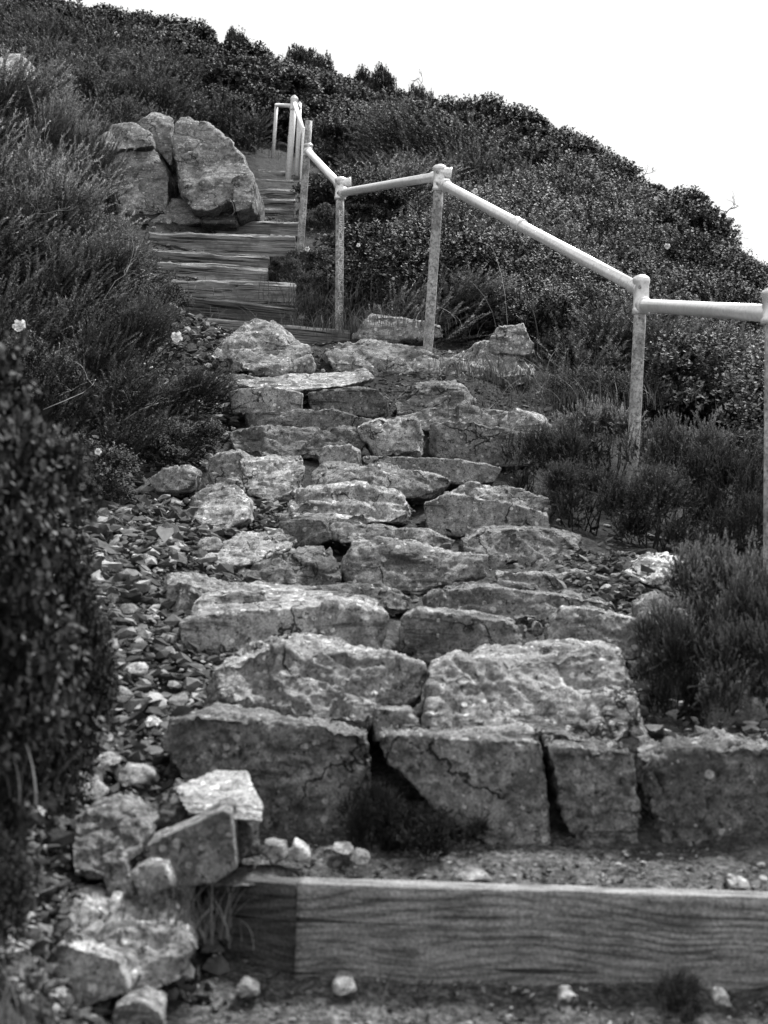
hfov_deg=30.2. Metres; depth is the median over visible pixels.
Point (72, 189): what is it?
shrub
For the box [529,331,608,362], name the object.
shrub
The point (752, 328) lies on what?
shrub
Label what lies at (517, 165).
shrub
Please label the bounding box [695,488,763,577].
shrub
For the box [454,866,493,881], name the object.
stone
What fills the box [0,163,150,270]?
shrub
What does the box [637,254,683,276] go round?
shrub
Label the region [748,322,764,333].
shrub
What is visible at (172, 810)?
boulder
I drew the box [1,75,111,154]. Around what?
shrub
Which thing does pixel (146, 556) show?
scree stone
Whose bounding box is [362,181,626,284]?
shrub
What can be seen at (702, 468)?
shrub
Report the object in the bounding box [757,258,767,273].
shrub
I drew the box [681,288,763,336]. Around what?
shrub
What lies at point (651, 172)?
bare branch
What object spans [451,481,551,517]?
stone step
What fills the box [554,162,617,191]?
shrub
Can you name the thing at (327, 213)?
shrub
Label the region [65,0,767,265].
sky
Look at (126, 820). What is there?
boulder
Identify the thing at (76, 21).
shrub
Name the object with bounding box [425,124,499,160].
shrub
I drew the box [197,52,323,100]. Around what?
shrub
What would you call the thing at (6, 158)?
shrub
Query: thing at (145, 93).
shrub
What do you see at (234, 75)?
shrub
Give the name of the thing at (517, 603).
stone step
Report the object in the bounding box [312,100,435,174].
shrub
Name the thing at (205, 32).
shrub
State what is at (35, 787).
grass tuft
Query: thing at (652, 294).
shrub
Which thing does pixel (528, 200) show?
shrub
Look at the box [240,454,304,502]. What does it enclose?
stone step
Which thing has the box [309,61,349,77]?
shrub
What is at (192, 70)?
shrub
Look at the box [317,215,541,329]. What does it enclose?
shrub
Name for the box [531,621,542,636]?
pebble
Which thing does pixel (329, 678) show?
stone step
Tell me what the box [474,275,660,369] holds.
shrub
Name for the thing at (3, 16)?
shrub
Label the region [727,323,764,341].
shrub
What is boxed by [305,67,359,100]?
shrub
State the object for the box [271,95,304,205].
handrail
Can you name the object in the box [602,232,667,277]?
shrub
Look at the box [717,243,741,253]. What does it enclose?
shrub
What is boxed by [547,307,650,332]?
shrub
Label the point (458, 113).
shrub
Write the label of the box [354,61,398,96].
shrub
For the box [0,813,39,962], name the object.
shrub
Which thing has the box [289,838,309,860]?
stone
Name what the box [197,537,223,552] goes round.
scree stone
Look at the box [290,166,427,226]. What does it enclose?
shrub
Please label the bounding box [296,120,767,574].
handrail
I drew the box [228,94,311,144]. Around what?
shrub
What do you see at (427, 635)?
stone step
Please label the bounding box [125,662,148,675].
scree stone
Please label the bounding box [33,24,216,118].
shrub
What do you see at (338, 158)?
shrub
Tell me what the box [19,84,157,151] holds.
shrub
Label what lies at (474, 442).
stone step
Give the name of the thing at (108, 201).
shrub
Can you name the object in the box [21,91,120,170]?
shrub
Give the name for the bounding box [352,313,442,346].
boulder
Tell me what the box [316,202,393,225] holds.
shrub
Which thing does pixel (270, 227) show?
timber riser
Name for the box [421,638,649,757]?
stone step
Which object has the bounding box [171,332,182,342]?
flower
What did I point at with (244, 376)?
boulder
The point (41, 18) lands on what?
shrub
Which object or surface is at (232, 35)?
shrub
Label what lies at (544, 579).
stone step
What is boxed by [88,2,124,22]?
shrub
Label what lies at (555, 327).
dry stalks
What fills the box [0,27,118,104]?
shrub
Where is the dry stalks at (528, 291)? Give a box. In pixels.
[465,205,638,351]
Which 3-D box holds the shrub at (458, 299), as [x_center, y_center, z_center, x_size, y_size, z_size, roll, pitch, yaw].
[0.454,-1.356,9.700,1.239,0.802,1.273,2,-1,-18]
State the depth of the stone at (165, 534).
4.70 m
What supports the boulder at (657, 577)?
on the gravel
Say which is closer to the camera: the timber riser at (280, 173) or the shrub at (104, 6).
the timber riser at (280, 173)
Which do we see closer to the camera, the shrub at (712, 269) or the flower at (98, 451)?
the flower at (98, 451)
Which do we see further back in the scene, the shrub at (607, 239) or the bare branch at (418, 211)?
the shrub at (607, 239)
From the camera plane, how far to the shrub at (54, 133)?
11.93 m
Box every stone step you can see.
[162,702,371,834]
[164,572,237,617]
[179,581,389,655]
[203,632,426,732]
[229,386,303,419]
[229,424,365,460]
[236,368,373,394]
[236,545,343,586]
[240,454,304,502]
[242,408,371,430]
[266,480,412,527]
[279,515,333,548]
[308,386,388,419]
[311,461,452,504]
[311,580,411,614]
[318,444,361,464]
[328,518,454,549]
[340,536,488,594]
[357,417,424,457]
[362,456,501,488]
[378,721,550,845]
[386,403,509,433]
[395,380,475,415]
[398,606,526,665]
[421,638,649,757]
[422,581,615,624]
[424,491,549,537]
[428,422,535,471]
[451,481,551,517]
[459,525,583,569]
[494,569,596,589]
[498,407,552,446]
[538,729,640,847]
[544,604,643,660]
[628,727,767,845]
[680,670,767,740]
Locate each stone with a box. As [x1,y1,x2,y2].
[78,780,108,800]
[96,751,121,766]
[105,638,119,654]
[114,687,133,703]
[118,762,155,786]
[119,603,137,614]
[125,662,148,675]
[128,554,151,567]
[144,716,161,726]
[144,746,162,756]
[156,526,173,542]
[167,692,188,706]
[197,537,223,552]
[236,976,259,997]
[260,837,288,864]
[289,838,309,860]
[332,841,353,856]
[332,970,356,996]
[350,848,370,865]
[371,704,419,743]
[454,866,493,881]
[556,985,578,1016]
[710,987,732,1007]
[724,874,748,888]
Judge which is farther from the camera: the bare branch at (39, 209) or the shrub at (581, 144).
the shrub at (581, 144)
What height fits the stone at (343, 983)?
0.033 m
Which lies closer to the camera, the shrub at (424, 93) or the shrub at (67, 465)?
the shrub at (67, 465)
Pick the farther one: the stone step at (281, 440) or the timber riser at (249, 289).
the timber riser at (249, 289)
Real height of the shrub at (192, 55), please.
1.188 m
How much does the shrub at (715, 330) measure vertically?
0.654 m
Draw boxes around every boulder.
[0,53,45,93]
[44,926,131,1006]
[60,879,198,994]
[70,789,158,880]
[100,846,136,899]
[111,985,166,1023]
[130,855,177,897]
[149,465,201,497]
[155,778,261,861]
[190,476,244,506]
[192,484,253,529]
[204,374,306,401]
[206,449,253,486]
[207,318,315,376]
[321,339,465,380]
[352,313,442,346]
[449,340,534,386]
[487,323,534,362]
[620,551,682,585]
[631,590,674,624]
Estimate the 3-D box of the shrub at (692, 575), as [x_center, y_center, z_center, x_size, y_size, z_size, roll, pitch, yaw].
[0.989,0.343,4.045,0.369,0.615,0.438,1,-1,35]
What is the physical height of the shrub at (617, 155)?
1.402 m
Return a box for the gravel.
[0,211,767,1023]
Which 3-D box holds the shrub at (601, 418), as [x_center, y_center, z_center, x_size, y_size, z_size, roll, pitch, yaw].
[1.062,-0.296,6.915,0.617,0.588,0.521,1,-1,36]
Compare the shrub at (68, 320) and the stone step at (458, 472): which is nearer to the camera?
the stone step at (458, 472)
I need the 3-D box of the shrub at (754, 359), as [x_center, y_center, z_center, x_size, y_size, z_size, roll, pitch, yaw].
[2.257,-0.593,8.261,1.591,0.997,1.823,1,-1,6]
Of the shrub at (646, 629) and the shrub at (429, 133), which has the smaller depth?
the shrub at (646, 629)
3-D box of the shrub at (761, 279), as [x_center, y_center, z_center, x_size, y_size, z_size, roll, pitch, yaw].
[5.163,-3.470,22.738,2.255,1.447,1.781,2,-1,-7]
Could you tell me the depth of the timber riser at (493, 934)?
2.59 m
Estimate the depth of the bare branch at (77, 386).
6.27 m
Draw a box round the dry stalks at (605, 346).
[584,261,706,394]
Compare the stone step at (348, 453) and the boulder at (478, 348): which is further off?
the boulder at (478, 348)
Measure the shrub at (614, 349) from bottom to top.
0.945 m
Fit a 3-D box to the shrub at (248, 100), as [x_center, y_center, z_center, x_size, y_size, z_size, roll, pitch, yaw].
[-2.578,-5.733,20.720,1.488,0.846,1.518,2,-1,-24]
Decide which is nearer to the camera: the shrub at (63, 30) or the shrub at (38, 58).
the shrub at (38, 58)
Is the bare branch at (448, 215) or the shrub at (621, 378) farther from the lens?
the bare branch at (448, 215)
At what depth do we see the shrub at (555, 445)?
6.27 m
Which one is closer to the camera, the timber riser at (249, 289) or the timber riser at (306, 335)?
the timber riser at (306, 335)
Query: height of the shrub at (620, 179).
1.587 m
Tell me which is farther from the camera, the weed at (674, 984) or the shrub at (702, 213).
the shrub at (702, 213)
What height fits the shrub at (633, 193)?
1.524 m
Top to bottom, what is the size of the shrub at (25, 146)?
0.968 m
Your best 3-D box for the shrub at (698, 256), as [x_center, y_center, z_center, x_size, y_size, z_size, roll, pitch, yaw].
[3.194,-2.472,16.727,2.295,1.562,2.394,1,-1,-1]
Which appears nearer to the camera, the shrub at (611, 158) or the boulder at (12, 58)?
the boulder at (12, 58)
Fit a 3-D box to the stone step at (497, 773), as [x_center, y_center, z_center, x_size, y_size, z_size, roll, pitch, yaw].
[0.167,0.606,3.087,0.367,0.280,0.291,1,-1,0]
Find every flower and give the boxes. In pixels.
[12,319,25,330]
[95,448,101,454]
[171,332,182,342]
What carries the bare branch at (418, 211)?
on the shrub at (531, 245)
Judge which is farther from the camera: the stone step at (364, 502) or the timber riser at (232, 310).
the timber riser at (232, 310)
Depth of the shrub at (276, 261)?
11.17 m
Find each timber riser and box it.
[148,232,295,260]
[152,249,269,269]
[155,261,267,281]
[171,279,295,305]
[174,296,295,325]
[204,318,349,346]
[210,221,297,238]
[255,178,293,182]
[257,169,285,175]
[258,188,294,199]
[262,197,295,210]
[264,208,293,219]
[295,877,767,992]
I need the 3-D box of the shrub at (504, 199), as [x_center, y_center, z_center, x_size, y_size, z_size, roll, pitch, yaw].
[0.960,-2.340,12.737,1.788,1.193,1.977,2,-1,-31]
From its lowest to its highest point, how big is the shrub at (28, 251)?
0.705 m
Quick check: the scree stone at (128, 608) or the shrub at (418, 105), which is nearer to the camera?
the scree stone at (128, 608)
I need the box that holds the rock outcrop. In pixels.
[99,112,264,230]
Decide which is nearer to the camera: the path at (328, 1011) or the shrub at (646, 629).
the path at (328, 1011)
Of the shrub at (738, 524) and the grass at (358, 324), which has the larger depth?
the grass at (358, 324)
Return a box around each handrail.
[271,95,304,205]
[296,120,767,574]
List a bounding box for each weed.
[329,772,411,854]
[374,799,501,865]
[653,962,707,1023]
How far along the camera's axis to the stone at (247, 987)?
2.48 m
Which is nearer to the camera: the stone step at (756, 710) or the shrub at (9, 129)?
the stone step at (756, 710)
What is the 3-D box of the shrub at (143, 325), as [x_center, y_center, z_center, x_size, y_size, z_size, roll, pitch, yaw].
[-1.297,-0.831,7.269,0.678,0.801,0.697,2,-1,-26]
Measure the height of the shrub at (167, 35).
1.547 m
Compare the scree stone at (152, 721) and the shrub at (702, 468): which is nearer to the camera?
the scree stone at (152, 721)
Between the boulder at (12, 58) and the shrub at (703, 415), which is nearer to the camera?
the shrub at (703, 415)
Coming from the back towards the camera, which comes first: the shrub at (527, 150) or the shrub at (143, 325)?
the shrub at (527, 150)
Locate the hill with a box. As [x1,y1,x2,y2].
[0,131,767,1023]
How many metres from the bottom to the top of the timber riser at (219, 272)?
0.180 m
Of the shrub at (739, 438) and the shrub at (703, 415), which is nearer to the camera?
the shrub at (739, 438)
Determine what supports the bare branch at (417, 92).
on the shrub at (398, 92)
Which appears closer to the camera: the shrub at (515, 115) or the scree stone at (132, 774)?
the scree stone at (132, 774)
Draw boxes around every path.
[172,959,767,1023]
[203,820,767,891]
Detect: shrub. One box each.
[0,0,36,36]
[0,0,114,59]
[0,9,57,62]
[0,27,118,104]
[0,29,154,109]
[0,44,96,156]
[0,106,35,155]
[0,108,149,237]
[0,139,94,183]
[0,141,128,223]
[0,148,124,271]
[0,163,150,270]
[0,184,127,263]
[0,208,159,296]
[0,209,165,311]
[0,262,170,387]
[0,326,104,875]
[0,329,85,430]
[0,389,104,811]
[0,733,32,907]
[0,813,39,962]
[1,0,100,29]
[1,23,30,43]
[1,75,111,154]
[3,36,90,55]
[4,20,133,75]
[4,52,157,133]
[8,13,96,41]
[13,218,168,324]
[19,75,147,223]
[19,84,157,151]
[19,340,201,462]
[19,536,121,810]
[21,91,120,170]
[26,13,141,56]
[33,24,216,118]
[44,433,144,504]
[64,274,198,399]
[71,220,180,289]
[72,67,198,120]
[74,34,234,119]
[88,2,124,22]
[88,6,154,31]
[89,40,163,70]
[90,18,221,78]
[97,8,199,43]
[97,59,211,121]
[98,20,188,62]
[98,90,175,122]
[98,414,227,468]
[100,279,194,322]
[108,49,193,99]
[110,9,154,30]
[117,23,218,62]
[129,357,248,424]
[152,45,208,73]
[174,57,211,101]
[177,85,272,152]
[179,16,218,45]
[183,83,261,136]
[185,93,280,148]
[190,61,279,114]
[195,59,314,140]
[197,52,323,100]
[198,38,276,65]
[200,54,324,94]
[224,24,251,51]
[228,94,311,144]
[267,255,301,282]
[272,60,341,86]
[275,53,320,71]
[283,42,335,74]
[285,246,358,273]
[289,268,344,298]
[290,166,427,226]
[293,114,332,154]
[294,293,350,327]
[295,149,478,226]
[297,202,348,231]
[301,94,375,149]
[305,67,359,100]
[306,70,373,99]
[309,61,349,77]
[310,145,454,183]
[311,92,355,100]
[311,97,366,116]
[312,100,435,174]
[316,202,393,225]
[317,99,454,165]
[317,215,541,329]
[318,222,406,261]
[327,88,510,179]
[330,143,378,170]
[346,83,395,99]
[350,271,419,303]
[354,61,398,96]
[360,90,450,115]
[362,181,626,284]
[365,261,540,348]
[371,99,421,110]
[373,85,454,114]
[389,177,572,236]
[390,157,493,192]
[405,135,541,187]
[405,178,564,223]
[408,83,434,103]
[408,146,540,182]
[420,225,613,322]
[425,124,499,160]
[435,91,508,117]
[444,245,622,337]
[447,115,478,136]
[451,111,492,126]
[458,102,562,137]
[465,132,592,178]
[471,182,595,239]
[473,124,553,160]
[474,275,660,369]
[477,151,624,233]
[497,417,596,510]
[499,140,591,178]
[503,120,563,148]
[503,163,649,233]
[522,192,664,274]
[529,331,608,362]
[530,287,763,424]
[532,453,635,535]
[539,220,631,277]
[541,363,667,415]
[541,389,659,478]
[543,182,675,249]
[546,131,618,171]
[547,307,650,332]
[550,125,605,152]
[553,171,658,217]
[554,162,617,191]
[566,150,650,218]
[586,461,706,553]
[591,266,754,340]
[599,354,646,380]
[601,329,764,431]
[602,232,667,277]
[603,153,618,175]
[604,146,618,156]
[607,315,743,358]
[611,154,630,175]
[613,406,732,528]
[615,255,764,331]
[626,223,682,249]
[628,590,703,692]
[635,195,690,231]
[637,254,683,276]
[641,189,678,229]
[642,225,765,287]
[642,613,718,721]
[643,328,764,447]
[647,606,767,728]
[648,183,669,194]
[654,329,764,404]
[655,184,741,245]
[655,191,729,244]
[655,242,738,259]
[658,263,756,331]
[659,525,767,668]
[664,424,763,468]
[668,195,703,238]
[674,395,763,433]
[676,432,763,549]
[678,230,726,253]
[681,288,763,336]
[684,325,735,336]
[692,221,733,243]
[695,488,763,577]
[704,552,767,672]
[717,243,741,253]
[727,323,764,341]
[731,248,767,289]
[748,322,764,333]
[750,323,764,333]
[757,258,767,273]
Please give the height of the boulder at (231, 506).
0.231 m
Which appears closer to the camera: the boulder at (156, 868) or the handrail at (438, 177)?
the boulder at (156, 868)
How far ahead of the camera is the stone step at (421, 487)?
5.96 m
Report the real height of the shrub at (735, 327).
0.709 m
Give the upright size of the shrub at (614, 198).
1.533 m
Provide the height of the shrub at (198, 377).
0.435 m
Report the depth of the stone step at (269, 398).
7.11 m
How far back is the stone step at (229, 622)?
3.77 m
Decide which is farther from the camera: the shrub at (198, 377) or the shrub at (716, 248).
the shrub at (716, 248)
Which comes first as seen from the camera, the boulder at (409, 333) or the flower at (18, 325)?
the flower at (18, 325)
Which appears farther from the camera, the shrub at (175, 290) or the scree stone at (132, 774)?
the shrub at (175, 290)
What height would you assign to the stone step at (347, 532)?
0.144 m
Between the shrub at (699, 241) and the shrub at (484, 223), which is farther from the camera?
the shrub at (699, 241)
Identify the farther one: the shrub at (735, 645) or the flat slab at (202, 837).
the shrub at (735, 645)
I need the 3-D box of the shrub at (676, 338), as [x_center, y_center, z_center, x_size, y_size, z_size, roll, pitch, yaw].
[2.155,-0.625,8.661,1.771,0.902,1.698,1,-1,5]
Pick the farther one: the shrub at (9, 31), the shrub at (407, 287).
the shrub at (9, 31)
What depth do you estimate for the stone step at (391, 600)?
4.33 m
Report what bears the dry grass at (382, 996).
on the path at (328, 1011)
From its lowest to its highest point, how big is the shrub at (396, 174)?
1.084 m
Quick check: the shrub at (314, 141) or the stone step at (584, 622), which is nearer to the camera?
the stone step at (584, 622)
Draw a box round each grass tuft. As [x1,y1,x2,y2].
[0,890,117,1023]
[5,711,101,804]
[115,848,263,950]
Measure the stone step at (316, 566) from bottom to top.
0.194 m
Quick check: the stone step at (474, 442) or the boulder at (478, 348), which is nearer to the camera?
the stone step at (474, 442)
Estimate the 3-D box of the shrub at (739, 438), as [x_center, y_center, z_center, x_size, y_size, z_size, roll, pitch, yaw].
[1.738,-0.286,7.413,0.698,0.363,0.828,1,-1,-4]
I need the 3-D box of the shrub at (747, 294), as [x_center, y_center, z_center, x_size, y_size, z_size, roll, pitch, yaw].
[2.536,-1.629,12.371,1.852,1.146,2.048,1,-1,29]
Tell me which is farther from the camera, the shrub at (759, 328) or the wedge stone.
the shrub at (759, 328)
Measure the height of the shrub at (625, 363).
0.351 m
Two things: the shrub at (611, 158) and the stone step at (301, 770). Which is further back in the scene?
the shrub at (611, 158)
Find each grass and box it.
[182,121,715,421]
[376,939,412,1004]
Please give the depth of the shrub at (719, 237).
27.73 m
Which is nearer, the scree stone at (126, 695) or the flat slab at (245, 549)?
the scree stone at (126, 695)
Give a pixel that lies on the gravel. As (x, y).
(132, 585)
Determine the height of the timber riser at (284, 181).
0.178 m
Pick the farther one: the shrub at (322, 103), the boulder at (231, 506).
the shrub at (322, 103)
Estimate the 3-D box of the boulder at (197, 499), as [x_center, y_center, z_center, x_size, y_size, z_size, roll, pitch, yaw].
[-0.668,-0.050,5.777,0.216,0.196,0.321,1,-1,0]
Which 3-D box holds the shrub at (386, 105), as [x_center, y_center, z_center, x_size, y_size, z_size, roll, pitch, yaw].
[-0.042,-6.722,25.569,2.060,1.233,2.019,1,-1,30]
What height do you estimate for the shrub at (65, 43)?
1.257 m
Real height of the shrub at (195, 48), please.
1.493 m
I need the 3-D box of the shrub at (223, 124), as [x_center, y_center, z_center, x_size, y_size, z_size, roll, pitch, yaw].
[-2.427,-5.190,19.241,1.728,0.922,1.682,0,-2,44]
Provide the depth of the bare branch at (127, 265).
7.47 m
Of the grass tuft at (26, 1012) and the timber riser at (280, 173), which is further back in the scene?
the timber riser at (280, 173)
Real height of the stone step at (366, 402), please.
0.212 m
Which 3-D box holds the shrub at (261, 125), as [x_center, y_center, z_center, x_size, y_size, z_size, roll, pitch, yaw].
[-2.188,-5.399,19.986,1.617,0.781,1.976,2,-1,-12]
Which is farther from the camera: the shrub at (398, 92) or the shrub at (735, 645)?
the shrub at (398, 92)
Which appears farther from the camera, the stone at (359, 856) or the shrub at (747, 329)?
the shrub at (747, 329)
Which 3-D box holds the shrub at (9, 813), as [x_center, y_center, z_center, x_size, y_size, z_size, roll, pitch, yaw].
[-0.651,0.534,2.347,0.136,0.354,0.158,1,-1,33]
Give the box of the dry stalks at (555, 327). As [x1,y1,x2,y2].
[497,233,625,385]
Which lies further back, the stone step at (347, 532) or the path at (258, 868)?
the stone step at (347, 532)
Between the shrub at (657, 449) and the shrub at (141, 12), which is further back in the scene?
the shrub at (141, 12)
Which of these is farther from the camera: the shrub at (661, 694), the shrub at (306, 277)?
the shrub at (306, 277)
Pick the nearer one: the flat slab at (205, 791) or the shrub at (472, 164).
the flat slab at (205, 791)
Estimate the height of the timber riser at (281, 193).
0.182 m
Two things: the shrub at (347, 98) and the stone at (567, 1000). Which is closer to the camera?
the stone at (567, 1000)
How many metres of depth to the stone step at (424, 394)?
7.21 m
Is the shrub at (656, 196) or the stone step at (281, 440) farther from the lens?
the shrub at (656, 196)
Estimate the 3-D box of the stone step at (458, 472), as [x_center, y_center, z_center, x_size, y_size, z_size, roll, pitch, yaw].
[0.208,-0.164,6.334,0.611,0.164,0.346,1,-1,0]
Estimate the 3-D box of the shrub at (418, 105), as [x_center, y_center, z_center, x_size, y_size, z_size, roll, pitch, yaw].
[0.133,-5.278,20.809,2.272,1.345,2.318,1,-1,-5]
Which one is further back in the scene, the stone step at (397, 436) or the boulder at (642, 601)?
the stone step at (397, 436)
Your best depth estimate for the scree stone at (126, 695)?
3.12 m
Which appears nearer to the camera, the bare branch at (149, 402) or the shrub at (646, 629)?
the shrub at (646, 629)
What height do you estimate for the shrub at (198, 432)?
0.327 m
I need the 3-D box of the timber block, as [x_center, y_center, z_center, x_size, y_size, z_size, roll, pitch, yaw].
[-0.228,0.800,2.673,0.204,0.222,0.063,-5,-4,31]
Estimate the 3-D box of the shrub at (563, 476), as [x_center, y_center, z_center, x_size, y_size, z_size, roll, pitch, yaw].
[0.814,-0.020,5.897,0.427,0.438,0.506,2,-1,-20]
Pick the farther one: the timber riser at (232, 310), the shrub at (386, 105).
the shrub at (386, 105)
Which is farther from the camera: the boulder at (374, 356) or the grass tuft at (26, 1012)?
the boulder at (374, 356)
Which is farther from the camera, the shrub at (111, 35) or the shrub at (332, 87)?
the shrub at (332, 87)
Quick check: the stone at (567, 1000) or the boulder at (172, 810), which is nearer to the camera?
the stone at (567, 1000)
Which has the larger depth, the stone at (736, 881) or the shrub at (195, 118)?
the shrub at (195, 118)
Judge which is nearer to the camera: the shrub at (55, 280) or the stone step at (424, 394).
the stone step at (424, 394)
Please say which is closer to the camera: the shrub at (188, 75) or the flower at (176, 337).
the flower at (176, 337)
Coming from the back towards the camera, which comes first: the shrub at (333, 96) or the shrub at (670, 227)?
the shrub at (333, 96)
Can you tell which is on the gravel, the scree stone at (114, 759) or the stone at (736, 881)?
the scree stone at (114, 759)
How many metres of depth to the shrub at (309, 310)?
10.26 m
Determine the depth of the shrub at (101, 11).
28.42 m
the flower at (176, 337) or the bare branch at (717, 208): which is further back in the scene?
the bare branch at (717, 208)
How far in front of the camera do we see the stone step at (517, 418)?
6.97 m
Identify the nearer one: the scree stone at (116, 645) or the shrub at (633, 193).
the scree stone at (116, 645)
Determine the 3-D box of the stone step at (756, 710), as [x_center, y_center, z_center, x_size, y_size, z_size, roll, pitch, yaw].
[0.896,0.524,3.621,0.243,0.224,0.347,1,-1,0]
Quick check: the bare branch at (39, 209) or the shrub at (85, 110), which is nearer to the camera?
the bare branch at (39, 209)
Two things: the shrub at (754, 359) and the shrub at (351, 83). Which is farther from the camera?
the shrub at (351, 83)
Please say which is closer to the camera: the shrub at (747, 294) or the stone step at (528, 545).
the stone step at (528, 545)
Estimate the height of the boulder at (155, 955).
0.170 m
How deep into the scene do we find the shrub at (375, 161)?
16.71 m
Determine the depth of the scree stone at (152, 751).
2.96 m
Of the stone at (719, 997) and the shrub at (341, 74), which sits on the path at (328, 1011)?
the stone at (719, 997)
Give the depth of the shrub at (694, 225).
26.85 m
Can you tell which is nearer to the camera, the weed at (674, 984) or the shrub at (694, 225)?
the weed at (674, 984)
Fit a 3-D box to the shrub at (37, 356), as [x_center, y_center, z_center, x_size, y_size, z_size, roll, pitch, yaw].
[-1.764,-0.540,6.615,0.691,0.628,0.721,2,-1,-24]
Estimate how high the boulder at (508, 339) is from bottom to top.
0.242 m
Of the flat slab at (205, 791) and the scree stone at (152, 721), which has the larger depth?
the scree stone at (152, 721)
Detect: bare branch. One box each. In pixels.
[15,184,69,250]
[43,350,137,409]
[102,223,137,301]
[125,381,165,419]
[219,192,234,215]
[394,184,463,241]
[407,69,425,97]
[441,196,460,236]
[640,166,655,184]
[710,191,753,252]
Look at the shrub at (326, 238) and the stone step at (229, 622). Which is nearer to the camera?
the stone step at (229, 622)
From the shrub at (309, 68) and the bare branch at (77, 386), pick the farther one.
the shrub at (309, 68)
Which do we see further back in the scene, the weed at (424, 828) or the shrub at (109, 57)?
the shrub at (109, 57)
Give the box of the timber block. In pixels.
[209,877,298,975]
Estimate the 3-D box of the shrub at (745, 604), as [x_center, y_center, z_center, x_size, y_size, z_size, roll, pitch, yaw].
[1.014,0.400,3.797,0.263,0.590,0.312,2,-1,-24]
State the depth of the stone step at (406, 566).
4.79 m
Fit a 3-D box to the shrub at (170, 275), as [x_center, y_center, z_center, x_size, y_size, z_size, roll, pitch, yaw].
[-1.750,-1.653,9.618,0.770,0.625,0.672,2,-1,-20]
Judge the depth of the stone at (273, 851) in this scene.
2.72 m
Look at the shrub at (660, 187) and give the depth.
32.05 m
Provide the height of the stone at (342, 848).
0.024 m
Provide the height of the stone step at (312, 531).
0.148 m
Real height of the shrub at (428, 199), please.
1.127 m
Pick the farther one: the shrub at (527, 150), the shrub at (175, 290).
the shrub at (527, 150)
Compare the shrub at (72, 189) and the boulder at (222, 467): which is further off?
the shrub at (72, 189)
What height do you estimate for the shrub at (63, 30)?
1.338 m
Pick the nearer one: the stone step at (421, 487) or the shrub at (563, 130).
the stone step at (421, 487)
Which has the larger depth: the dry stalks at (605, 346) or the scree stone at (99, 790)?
the dry stalks at (605, 346)
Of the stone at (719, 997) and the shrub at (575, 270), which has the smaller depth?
the stone at (719, 997)
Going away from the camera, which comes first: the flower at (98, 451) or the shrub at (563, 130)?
the flower at (98, 451)
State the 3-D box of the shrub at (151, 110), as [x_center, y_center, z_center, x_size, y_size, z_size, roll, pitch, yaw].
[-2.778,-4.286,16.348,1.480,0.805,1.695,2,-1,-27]
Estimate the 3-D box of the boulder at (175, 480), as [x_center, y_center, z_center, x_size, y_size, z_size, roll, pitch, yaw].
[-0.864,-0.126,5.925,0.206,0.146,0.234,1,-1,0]
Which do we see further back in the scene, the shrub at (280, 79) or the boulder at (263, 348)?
the shrub at (280, 79)
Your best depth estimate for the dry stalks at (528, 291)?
8.68 m
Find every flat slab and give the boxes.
[140,797,238,886]
[173,770,263,821]
[196,528,296,575]
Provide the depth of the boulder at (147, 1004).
2.29 m
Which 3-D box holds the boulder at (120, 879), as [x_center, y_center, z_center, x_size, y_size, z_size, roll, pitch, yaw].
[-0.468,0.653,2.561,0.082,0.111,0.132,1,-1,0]
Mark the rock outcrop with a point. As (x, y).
(192, 172)
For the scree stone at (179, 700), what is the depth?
3.12 m
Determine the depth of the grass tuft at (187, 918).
2.48 m
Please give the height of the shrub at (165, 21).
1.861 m
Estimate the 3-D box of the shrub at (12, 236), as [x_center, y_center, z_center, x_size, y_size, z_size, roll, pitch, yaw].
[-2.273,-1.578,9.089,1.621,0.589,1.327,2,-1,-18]
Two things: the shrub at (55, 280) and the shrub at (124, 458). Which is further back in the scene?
the shrub at (55, 280)
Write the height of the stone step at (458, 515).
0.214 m
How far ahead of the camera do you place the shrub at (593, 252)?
12.24 m
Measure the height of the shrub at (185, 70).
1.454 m

